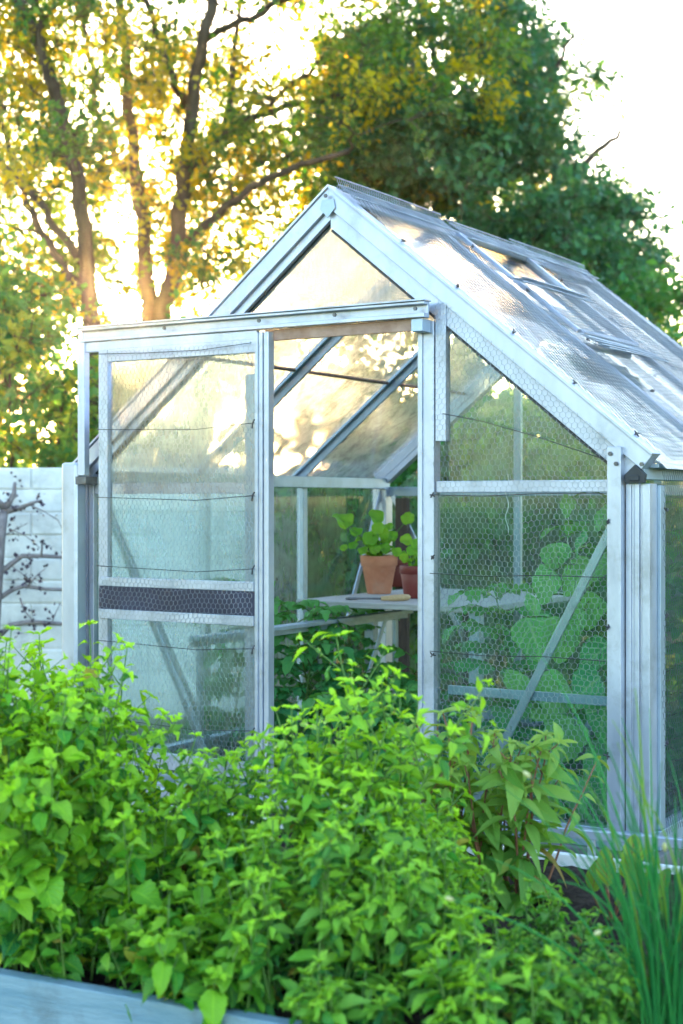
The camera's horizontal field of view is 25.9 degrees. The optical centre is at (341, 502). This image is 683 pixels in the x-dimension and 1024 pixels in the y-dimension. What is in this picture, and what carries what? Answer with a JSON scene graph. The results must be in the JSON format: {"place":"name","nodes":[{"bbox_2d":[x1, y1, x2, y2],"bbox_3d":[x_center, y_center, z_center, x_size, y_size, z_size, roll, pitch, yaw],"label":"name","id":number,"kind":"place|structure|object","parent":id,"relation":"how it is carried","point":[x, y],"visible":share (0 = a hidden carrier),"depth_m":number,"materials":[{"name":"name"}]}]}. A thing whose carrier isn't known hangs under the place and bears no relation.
{"place":"outdoors","nodes":[
{"label":"outdoors","id":0,"kind":"place"},
{"bbox_2d":[0,468,244,716],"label":"garden wall","id":1,"kind":"structure","parent":0,"point":[46,483],"depth_m":7.60,"materials":[{"name":"white paint"}]},
{"bbox_2d":[0,0,682,464],"label":"sky","id":2,"kind":"structure","parent":0,"point":[646,36],"materials":[{"name":"white"}]},
{"bbox_2d":[112,526,682,821],"bbox_3d":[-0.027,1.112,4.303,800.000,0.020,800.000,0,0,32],"label":"ground","id":3,"kind":"structure","parent":0,"point":[291,699],"depth_m":7.69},
{"bbox_2d":[0,471,61,638],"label":"espalier tree","id":4,"kind":"object","parent":3,"relation":"on","point":[5,509],"visible":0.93,"depth_m":7.39,"materials":[{"name":"brown plant"}]},
{"bbox_2d":[0,0,152,467],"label":"leaning tree","id":5,"kind":"object","parent":3,"relation":"on","point":[82,255],"visible":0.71,"depth_m":10.84,"materials":[{"name":"green plant"}]},
{"bbox_2d":[0,226,165,467],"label":"bush","id":6,"kind":"object","parent":3,"relation":"on","point":[15,343],"visible":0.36,"depth_m":9.49,"materials":[{"name":"green plant"}]},
{"bbox_2d":[0,362,216,467],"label":"bush","id":7,"kind":"object","parent":3,"relation":"on","point":[42,434],"visible":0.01,"depth_m":14.87,"materials":[{"name":"green plant"}]},
{"bbox_2d":[18,354,284,552],"bbox_3d":[-1.337,0.073,11.177,2.550,2.753,2.153,0,0,2],"label":"bush","id":8,"kind":"object","parent":3,"relation":"on","point":[132,366],"visible":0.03,"depth_m":11.13,"materials":[{"name":"green plant"}]},
{"bbox_2d":[166,577,299,782],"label":"tomato plant","id":9,"kind":"object","parent":3,"relation":"on","point":[228,689],"visible":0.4,"depth_m":5.12,"materials":[{"name":"green plant"}]},
{"bbox_2d":[98,280,413,662],"bbox_3d":[-0.567,-0.132,10.519,2.120,2.855,2.572,0,0,-42],"label":"bush","id":10,"kind":"object","parent":3,"relation":"on","point":[176,293],"visible":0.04,"depth_m":10.23,"materials":[{"name":"green plant"}]},
{"bbox_2d":[0,0,542,467],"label":"backlit tree","id":11,"kind":"object","parent":3,"relation":"on","point":[200,158],"visible":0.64,"depth_m":12.24,"materials":[{"name":"yellow plant"}]},
{"bbox_2d":[184,339,403,556],"bbox_3d":[-0.577,-0.314,15.821,3.280,3.322,3.192,0,0,-8],"label":"bush","id":12,"kind":"object","parent":3,"relation":"on","point":[371,370],"visible":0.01,"depth_m":15.41,"materials":[{"name":"green plant"}]},
{"bbox_2d":[227,601,368,783],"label":"tomato plant","id":13,"kind":"object","parent":3,"relation":"on","point":[286,666],"visible":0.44,"depth_m":5.26,"materials":[{"name":"green plant"}]},
{"bbox_2d":[234,596,364,778],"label":"tomato plant","id":14,"kind":"object","parent":3,"relation":"on","point":[278,619],"visible":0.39,"depth_m":5.29,"materials":[{"name":"green plant"}]},
{"bbox_2d":[189,610,413,773],"bbox_3d":[-0.104,0.758,5.224,0.055,0.683,1.390,0,0,32],"label":"plant staging","id":15,"kind":"object","parent":3,"relation":"on","point":[299,627],"visible":0.45,"depth_m":5.13,"materials":[{"name":"grey wood"}]},
{"bbox_2d":[0,802,679,1023],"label":"raised bed","id":16,"kind":"object","parent":3,"relation":"on","point":[27,998],"depth_m":2.60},
{"bbox_2d":[0,812,682,1023],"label":"soil","id":17,"kind":"structure","parent":16,"relation":"in","point":[580,898],"depth_m":3.12,"materials":[{"name":"brown soil"}]},
{"bbox_2d":[0,847,82,963],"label":"lemon balm","id":18,"kind":"object","parent":17,"relation":"on","point":[25,926],"visible":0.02,"depth_m":2.78,"materials":[{"name":"green plant"}]},
{"bbox_2d":[0,619,126,928],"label":"lemon balm","id":19,"kind":"object","parent":17,"relation":"on","point":[26,708],"visible":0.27,"depth_m":2.85,"materials":[{"name":"green plant"}]},
{"bbox_2d":[7,844,146,982],"bbox_3d":[-0.503,0.760,2.759,0.256,0.258,0.290,0,0,-34],"label":"lemon balm","id":20,"kind":"object","parent":17,"relation":"on","point":[81,940],"visible":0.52,"depth_m":2.69,"materials":[{"name":"green plant"}]},
{"bbox_2d":[0,626,158,820],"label":"lemon balm","id":21,"kind":"object","parent":17,"relation":"on","point":[30,656],"visible":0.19,"depth_m":3.17,"materials":[{"name":"green plant"}]},
{"bbox_2d":[0,689,173,975],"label":"lemon balm","id":22,"kind":"object","parent":17,"relation":"on","point":[22,870],"visible":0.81,"depth_m":2.72,"materials":[{"name":"green plant"}]},
{"bbox_2d":[10,661,203,843],"bbox_3d":[-0.556,0.596,3.083,0.542,0.572,0.525,0,0,32],"label":"lemon balm","id":23,"kind":"object","parent":17,"relation":"on","point":[150,783],"visible":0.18,"depth_m":2.97,"materials":[{"name":"green plant"}]},
{"bbox_2d":[89,858,225,1022],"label":"lemon balm","id":24,"kind":"object","parent":17,"relation":"on","point":[131,927],"visible":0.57,"depth_m":2.62,"materials":[{"name":"green plant"}]},
{"bbox_2d":[50,786,268,964],"bbox_3d":[-0.350,0.719,2.832,0.372,0.364,0.361,0,0,-44],"label":"lemon balm","id":25,"kind":"object","parent":17,"relation":"on","point":[141,893],"visible":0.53,"depth_m":2.78,"materials":[{"name":"green plant"}]},
{"bbox_2d":[134,898,290,1023],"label":"lemon balm","id":26,"kind":"object","parent":17,"relation":"on","point":[206,981],"visible":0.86,"depth_m":2.50,"materials":[{"name":"green plant"}]},
{"bbox_2d":[136,722,302,946],"bbox_3d":[-0.273,0.672,2.962,0.331,0.467,0.409,0,0,-18],"label":"mint","id":27,"kind":"object","parent":17,"relation":"on","point":[207,812],"visible":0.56,"depth_m":2.86,"materials":[{"name":"green plant"}]},
{"bbox_2d":[202,786,398,1015],"bbox_3d":[-0.074,0.703,2.613,0.350,0.397,0.348,0,0,1],"label":"mint","id":28,"kind":"object","parent":17,"relation":"on","point":[311,928],"visible":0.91,"depth_m":2.53,"materials":[{"name":"green plant"}]},
{"bbox_2d":[278,949,425,1023],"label":"mint","id":29,"kind":"object","parent":17,"relation":"on","point":[332,1000],"visible":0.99,"depth_m":2.37,"materials":[{"name":"green plant"}]},
{"bbox_2d":[246,630,495,969],"bbox_3d":[0.058,0.574,2.881,0.484,0.652,0.474,0,0,5],"label":"mint","id":30,"kind":"object","parent":17,"relation":"on","point":[306,808],"visible":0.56,"depth_m":2.78,"materials":[{"name":"green plant"}]},
{"bbox_2d":[314,802,505,1020],"bbox_3d":[0.096,0.720,2.602,0.303,0.360,0.383,0,0,-33],"label":"mint","id":31,"kind":"object","parent":17,"relation":"on","point":[405,913],"visible":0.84,"depth_m":2.52,"materials":[{"name":"green plant"}]},
{"bbox_2d":[373,783,490,954],"bbox_3d":[0.157,0.725,2.970,0.281,0.326,0.313,0,0,-33],"label":"mint","id":32,"kind":"object","parent":17,"relation":"on","point":[465,886],"visible":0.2,"depth_m":2.93,"materials":[{"name":"green plant"}]},
{"bbox_2d":[375,706,523,910],"bbox_3d":[0.228,0.675,3.200,0.324,0.487,0.354,0,0,32],"label":"willow leaved herb","id":33,"kind":"object","parent":17,"relation":"on","point":[485,777],"visible":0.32,"depth_m":3.17,"materials":[{"name":"green plant"}]},
{"bbox_2d":[397,907,586,1023],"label":"mint","id":34,"kind":"object","parent":17,"relation":"on","point":[469,999],"visible":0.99,"depth_m":2.33,"materials":[{"name":"green plant"}]},
{"bbox_2d":[444,721,610,916],"bbox_3d":[0.384,0.703,3.240,0.325,0.460,0.411,0,0,32],"label":"willow leaved herb","id":35,"kind":"object","parent":17,"relation":"on","point":[540,804],"visible":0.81,"depth_m":3.16,"materials":[{"name":"green plant"}]},
{"bbox_2d":[479,877,619,973],"bbox_3d":[0.378,0.800,2.751,0.277,0.193,0.186,0,0,11],"label":"mint","id":36,"kind":"object","parent":17,"relation":"on","point":[580,930],"visible":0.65,"depth_m":2.73,"materials":[{"name":"green plant"}]},
{"bbox_2d":[445,644,682,1023],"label":"chives","id":37,"kind":"object","parent":17,"relation":"on","point":[656,1007],"visible":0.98,"depth_m":2.40,"materials":[{"name":"green plant"}]},
{"bbox_2d":[497,924,647,1023],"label":"thyme","id":38,"kind":"object","parent":17,"relation":"on","point":[598,1004],"visible":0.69,"depth_m":2.41,"materials":[{"name":"green plant"}]},
{"bbox_2d":[585,834,670,921],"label":"beet plant","id":39,"kind":"object","parent":17,"relation":"on","point":[592,881],"visible":0.34,"depth_m":3.06,"materials":[{"name":"green plant"}]},
{"bbox_2d":[279,692,413,793],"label":"tomato plant","id":40,"kind":"object","parent":3,"relation":"on","point":[322,697],"visible":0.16,"depth_m":4.70,"materials":[{"name":"green plant"}]},
{"bbox_2d":[288,608,417,731],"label":"tomato plant","id":41,"kind":"object","parent":3,"relation":"on","point":[366,642],"visible":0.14,"depth_m":5.79,"materials":[{"name":"green plant"}]},
{"bbox_2d":[307,657,417,790],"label":"tomato plant","id":42,"kind":"object","parent":3,"relation":"on","point":[374,676],"visible":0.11,"depth_m":5.33,"materials":[{"name":"green plant"}]},
{"bbox_2d":[62,176,682,865],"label":"greenhouse","id":43,"kind":"object","parent":3,"relation":"on","point":[584,318],"visible":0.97,"depth_m":4.41,"materials":[{"name":"metal"}]},
{"bbox_2d":[96,332,273,780],"bbox_3d":[-0.486,0.159,4.487,0.648,1.313,0.050,0,0,32],"label":"door","id":44,"kind":"structure","parent":43,"relation":"in","point":[233,599],"depth_m":4.43,"materials":[{"name":"metal"}]},
{"bbox_2d":[395,498,409,693],"bbox_3d":[0.261,0.540,6.337,0.055,1.120,0.032,0,0,32],"label":"corner stake","id":45,"kind":"object","parent":43,"relation":"in","point":[402,506],"visible":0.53,"depth_m":6.32,"materials":[{"name":"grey wood"}]},
{"bbox_2d":[505,474,508,532],"bbox_3d":[0.513,0.003,4.600,0.013,0.183,0.013,0,0,32],"label":"plant string","id":46,"kind":"object","parent":43,"relation":"hanging from","point":[507,508],"visible":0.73,"depth_m":4.60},
{"bbox_2d":[219,327,564,683],"bbox_3d":[0.283,0.080,9.527,2.504,2.698,2.324,0,0,-5],"label":"bush","id":47,"kind":"object","parent":3,"relation":"on","point":[285,541],"visible":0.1,"depth_m":9.08,"materials":[{"name":"green plant"}]},
{"bbox_2d":[146,787,682,855],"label":"edging rail","id":48,"kind":"object","parent":3,"relation":"on","point":[590,834],"visible":0.09,"depth_m":3.64,"materials":[{"name":"metal"}]},
{"bbox_2d":[361,683,482,800],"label":"tomato plant","id":49,"kind":"object","parent":3,"relation":"on","point":[411,688],"visible":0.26,"depth_m":4.85,"materials":[{"name":"green plant"}]},
{"bbox_2d":[363,644,485,770],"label":"tomato plant","id":50,"kind":"object","parent":3,"relation":"on","point":[405,681],"visible":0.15,"depth_m":5.48,"materials":[{"name":"green plant"}]},
{"bbox_2d":[296,588,583,779],"bbox_3d":[0.397,0.729,5.674,0.750,0.742,0.940,0,0,32],"label":"staging shelf","id":51,"kind":"object","parent":3,"relation":"on","point":[407,605],"visible":0.38,"depth_m":5.37,"materials":[{"name":"grey wood"}]},
{"bbox_2d":[345,594,410,600],"bbox_3d":[0.133,0.345,5.387,0.239,0.024,0.091,0,0,0],"label":"hand weeder","id":52,"kind":"object","parent":51,"relation":"on","point":[401,597],"visible":1,"depth_m":5.38,"materials":[{"name":"brown wood"}]},
{"bbox_2d":[360,555,397,593],"bbox_3d":[0.148,0.283,5.847,0.149,0.150,0.149,0,0,32],"label":"terracotta pot","id":53,"kind":"object","parent":51,"relation":"on","point":[378,572],"visible":0.95,"depth_m":5.80,"materials":[{"name":"ceramic"}]},
{"bbox_2d":[332,509,413,556],"bbox_3d":[0.126,0.128,5.850,0.322,0.211,0.196,0,0,2],"label":"nasturtium","id":54,"kind":"object","parent":53,"relation":"on","point":[373,546],"visible":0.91,"depth_m":5.81,"materials":[{"name":"green plant"}]},
{"bbox_2d":[392,559,407,586],"bbox_3d":[0.233,0.299,6.344,0.113,0.118,0.113,0,0,32],"label":"plastic pot","id":55,"kind":"object","parent":51,"relation":"on","point":[397,580],"visible":0.18,"depth_m":6.30,"materials":[{"name":"plastic"}]},
{"bbox_2d":[399,565,417,598],"bbox_3d":[0.280,0.297,5.571,0.125,0.122,0.125,0,0,32],"label":"plastic pot","id":56,"kind":"object","parent":51,"relation":"on","point":[409,576],"visible":0.47,"depth_m":5.53,"materials":[{"name":"plastic"}]},
{"bbox_2d":[266,0,682,362],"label":"broad tree","id":57,"kind":"object","parent":3,"relation":"on","point":[566,210],"visible":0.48,"depth_m":13.60,"materials":[{"name":"green plant"}]},
{"bbox_2d":[276,374,682,689],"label":"bush","id":58,"kind":"object","parent":3,"relation":"on","point":[324,587],"visible":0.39,"depth_m":8.17,"materials":[{"name":"green plant"}]},
{"bbox_2d":[463,701,596,823],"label":"tomato plant","id":59,"kind":"object","parent":3,"relation":"on","point":[582,715],"visible":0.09,"depth_m":4.24,"materials":[{"name":"green plant"}]},
{"bbox_2d":[391,310,682,620],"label":"bush","id":60,"kind":"object","parent":3,"relation":"on","point":[677,329],"visible":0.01,"depth_m":12.67,"materials":[{"name":"green plant"}]},
{"bbox_2d":[414,350,682,690],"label":"bush","id":61,"kind":"object","parent":3,"relation":"on","point":[597,473],"visible":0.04,"depth_m":8.93,"materials":[{"name":"green plant"}]},
{"bbox_2d":[503,468,606,824],"bbox_3d":[0.620,0.493,4.080,0.360,1.179,0.217,0,0,32],"label":"cucumber vine","id":62,"kind":"object","parent":3,"relation":"on","point":[545,620],"visible":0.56,"depth_m":4.06,"materials":[{"name":"green plant"}]},
{"bbox_2d":[506,250,682,640],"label":"bush","id":63,"kind":"object","parent":3,"relation":"on","point":[662,291],"visible":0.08,"depth_m":11.46,"materials":[{"name":"green plant"}]},
{"bbox_2d":[539,520,682,824],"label":"tomato plant","id":64,"kind":"object","parent":3,"relation":"on","point":[573,524],"visible":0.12,"depth_m":4.28,"materials":[{"name":"green plant"}]},
{"bbox_2d":[399,533,417,565],"bbox_3d":[0.277,0.189,5.574,0.100,0.147,0.112,0,0,32],"label":"nasturtium","id":65,"kind":"object","parent":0,"point":[408,540],"visible":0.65,"depth_m":5.55,"materials":[{"name":"green plant"}]},
{"bbox_2d":[440,582,592,817],"bbox_3d":[0.556,0.665,4.598,0.540,0.832,0.482,0,0,-14],"label":"tomato plant","id":66,"kind":"object","parent":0,"point":[477,644],"visible":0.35,"depth_m":4.58,"materials":[{"name":"green plant"}]},
{"bbox_2d":[665,498,682,811],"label":"tomato plant","id":67,"kind":"object","parent":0,"point":[677,656],"visible":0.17,"depth_m":4.79,"materials":[{"name":"green plant"}]}
]}

